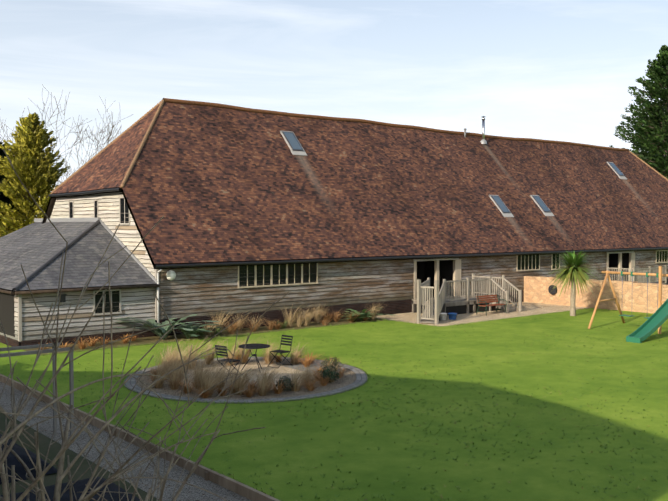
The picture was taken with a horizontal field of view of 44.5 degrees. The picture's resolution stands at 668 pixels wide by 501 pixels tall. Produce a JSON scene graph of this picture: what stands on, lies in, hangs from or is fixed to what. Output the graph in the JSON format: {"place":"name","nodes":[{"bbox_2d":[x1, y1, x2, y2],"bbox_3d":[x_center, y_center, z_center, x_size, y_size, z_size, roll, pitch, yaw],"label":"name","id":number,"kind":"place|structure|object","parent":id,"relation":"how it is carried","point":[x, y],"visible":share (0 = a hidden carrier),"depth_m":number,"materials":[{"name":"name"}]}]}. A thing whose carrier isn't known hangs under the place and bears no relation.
{"place":"outdoors","nodes":[
{"label":"outdoors","id":0,"kind":"place"},
{"bbox_2d":[0,413,158,500],"bbox_3d":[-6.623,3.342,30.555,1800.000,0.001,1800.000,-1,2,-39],"label":"ground","id":1,"kind":"structure","parent":0,"point":[54,450],"depth_m":14.67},
{"bbox_2d":[0,137,20,234],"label":"tree","id":2,"kind":"object","parent":1,"relation":"on","point":[4,198],"visible":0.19,"depth_m":49.74,"materials":[{"name":"green plant"}]},
{"bbox_2d":[0,112,69,237],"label":"golden cypress tree","id":3,"kind":"object","parent":1,"relation":"on","point":[35,170],"visible":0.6,"depth_m":48.90,"materials":[{"name":"yellow plant"}]},
{"bbox_2d":[0,343,73,442],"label":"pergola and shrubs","id":4,"kind":"object","parent":1,"relation":"on","point":[71,378],"visible":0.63,"depth_m":16.08,"materials":[{"name":"wood"}]},
{"bbox_2d":[0,87,108,174],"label":"bare tree","id":5,"kind":"object","parent":1,"relation":"on","point":[74,144],"visible":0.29,"depth_m":68.14,"materials":[{"name":"plant"}]},
{"bbox_2d":[0,434,139,500],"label":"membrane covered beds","id":6,"kind":"object","parent":1,"relation":"on","point":[78,485],"visible":0.54,"depth_m":12.92,"materials":[{"name":"black fabric"}]},
{"bbox_2d":[51,96,132,184],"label":"bare tree","id":7,"kind":"object","parent":1,"relation":"on","point":[109,134],"visible":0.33,"depth_m":70.81,"materials":[{"name":"plant"}]},
{"bbox_2d":[0,149,288,500],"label":"bare tree","id":8,"kind":"object","parent":1,"relation":"on","point":[40,493],"visible":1,"depth_m":5.77,"materials":[{"name":"brown plant"}]},
{"bbox_2d":[610,45,667,178],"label":"conifer tree","id":9,"kind":"object","parent":1,"relation":"on","point":[655,117],"visible":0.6,"depth_m":77.79,"materials":[{"name":"green plant"}]},
{"bbox_2d":[629,122,662,154],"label":"cypress tree","id":10,"kind":"object","parent":1,"relation":"on","point":[639,146],"depth_m":93.21,"materials":[{"name":"green plant"}]},
{"bbox_2d":[0,302,586,500],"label":"gravel path","id":11,"kind":"structure","parent":0,"point":[189,493],"depth_m":16.06,"materials":[{"name":"grey gravel"}]},
{"bbox_2d":[0,374,279,500],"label":"lawn edging boards","id":12,"kind":"object","parent":11,"relation":"on","point":[237,487],"visible":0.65,"depth_m":14.69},
{"bbox_2d":[440,313,446,319],"bbox_3d":[4.784,2.901,35.779,0.364,0.300,0.364,-1,2,-39],"label":"bucket","id":13,"kind":"object","parent":11,"relation":"on","point":[443,316],"visible":0.83,"depth_m":35.66,"materials":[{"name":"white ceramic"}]},
{"bbox_2d":[448,313,456,319],"bbox_3d":[5.235,2.903,36.018,0.424,0.280,0.424,-1,2,-39],"label":"blue pot","id":14,"kind":"object","parent":11,"relation":"on","point":[452,316],"visible":1,"depth_m":35.88,"materials":[{"name":"blue plastic"}]},
{"bbox_2d":[412,274,521,324],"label":"porch deck","id":15,"kind":"structure","parent":11,"relation":"on","point":[429,307],"depth_m":38.32,"materials":[{"name":"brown wood"}]},
{"bbox_2d":[476,294,506,315],"bbox_3d":[7.384,2.534,38.198,1.500,0.890,0.671,-1,2,-39],"label":"garden bench","id":16,"kind":"object","parent":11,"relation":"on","point":[486,298],"visible":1,"depth_m":38.29,"materials":[{"name":"brown wood"}]},
{"bbox_2d":[0,308,667,500],"bbox_3d":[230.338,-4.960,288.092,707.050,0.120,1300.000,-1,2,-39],"label":"lawn","id":17,"kind":"structure","parent":0,"point":[388,462],"depth_m":18.02,"materials":[{"name":"green plant"}]},
{"bbox_2d":[0,287,154,346],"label":"lean to walls","id":18,"kind":"structure","parent":17,"relation":"on","point":[21,321],"depth_m":28.70,"materials":[{"name":"grey wood"}]},
{"bbox_2d":[0,217,159,294],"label":"lean to roof","id":19,"kind":"object","parent":18,"relation":"on","point":[36,248],"visible":0.96,"depth_m":31.04,"materials":[{"name":"grey tile"}]},
{"bbox_2d":[22,300,392,354],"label":"border plants","id":20,"kind":"object","parent":17,"relation":"on","point":[189,331],"depth_m":31.06,"materials":[{"name":"brown plant"}]},
{"bbox_2d":[124,357,366,403],"bbox_3d":[-2.369,3.468,22.412,6.591,0.030,6.606,-1,2,-39],"label":"circular gravel bed","id":21,"kind":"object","parent":17,"relation":"on","point":[354,379],"depth_m":21.47,"materials":[{"name":"grey gravel"}]},
{"bbox_2d":[215,345,242,378],"bbox_3d":[-2.901,3.030,22.477,0.454,0.892,0.640,1,2,39],"label":"bistro chair","id":22,"kind":"object","parent":21,"relation":"on","point":[228,359],"visible":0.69,"depth_m":22.32,"materials":[{"name":"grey metal"}]},
{"bbox_2d":[135,333,352,397],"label":"bed plants","id":23,"kind":"object","parent":21,"relation":"on","point":[328,370],"visible":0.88,"depth_m":21.00,"materials":[{"name":"beige plant"}]},
{"bbox_2d":[239,343,269,372],"bbox_3d":[-2.278,3.085,23.313,0.900,0.726,0.900,-1,2,-39],"label":"bistro table","id":24,"kind":"object","parent":21,"relation":"on","point":[256,346],"visible":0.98,"depth_m":23.25,"materials":[{"name":"grey metal"}]},
{"bbox_2d":[267,335,292,367],"bbox_3d":[-1.591,2.979,24.066,0.454,0.892,0.640,2,2,41],"label":"bistro chair","id":25,"kind":"object","parent":21,"relation":"on","point":[281,351],"visible":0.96,"depth_m":24.17,"materials":[{"name":"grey metal"}]},
{"bbox_2d":[548,250,600,315],"bbox_3d":[10.998,1.457,37.377,2.626,3.108,2.579,-1,2,-39],"label":"cordyline palm","id":26,"kind":"object","parent":17,"relation":"on","point":[573,271],"visible":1,"depth_m":37.07,"materials":[{"name":"green plant"}]},
{"bbox_2d":[524,276,667,313],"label":"garden stone wall","id":27,"kind":"structure","parent":17,"relation":"on","point":[631,296],"depth_m":40.55,"materials":[{"name":"beige stone"}]},
{"bbox_2d":[548,285,556,294],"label":"wall ornament","id":28,"kind":"object","parent":27,"relation":"attached to","point":[550,289],"visible":0.94,"depth_m":42.63,"materials":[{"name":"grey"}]},
{"bbox_2d":[606,265,666,284],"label":"railing","id":29,"kind":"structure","parent":27,"relation":"on","point":[643,279],"depth_m":48.84,"materials":[{"name":"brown wood"}]},
{"bbox_2d":[588,266,667,342],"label":"swing set","id":30,"kind":"object","parent":17,"relation":"on","point":[655,321],"visible":0.98,"depth_m":31.19,"materials":[{"name":"green"}]},
{"bbox_2d":[0,0,667,215],"label":"sky","id":31,"kind":"structure","parent":0,"point":[555,70],"materials":[{"name":"blue"}]},
{"bbox_2d":[50,192,667,335],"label":"barn walls","id":32,"kind":"structure","parent":0,"point":[260,290],"depth_m":35.43,"materials":[{"name":"grey wood"}]},
{"bbox_2d":[42,102,667,268],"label":"barn roof","id":33,"kind":"structure","parent":32,"relation":"on","point":[210,184],"depth_m":40.03,"materials":[{"name":"brown tile"}]},
{"bbox_2d":[50,98,667,193],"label":"roof ridge tiles","id":34,"kind":"object","parent":33,"relation":"on","point":[161,103],"visible":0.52,"depth_m":41.69,"materials":[{"name":"brown tile"}]},
{"bbox_2d":[280,131,626,216],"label":"roof lights","id":35,"kind":"object","parent":33,"relation":"on","point":[293,142],"visible":0.88,"depth_m":45.96,"materials":[{"name":"grey glass"}]},
{"bbox_2d":[464,116,486,143],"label":"flue pipes","id":36,"kind":"object","parent":33,"relation":"on","point":[483,141],"visible":0.88,"depth_m":50.58,"materials":[{"name":"silver metal"}]},
{"bbox_2d":[49,188,667,323],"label":"gutter","id":37,"kind":"object","parent":32,"relation":"attached to","point":[170,274],"visible":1,"depth_m":35.34,"materials":[{"name":"black plastic"}]}
]}

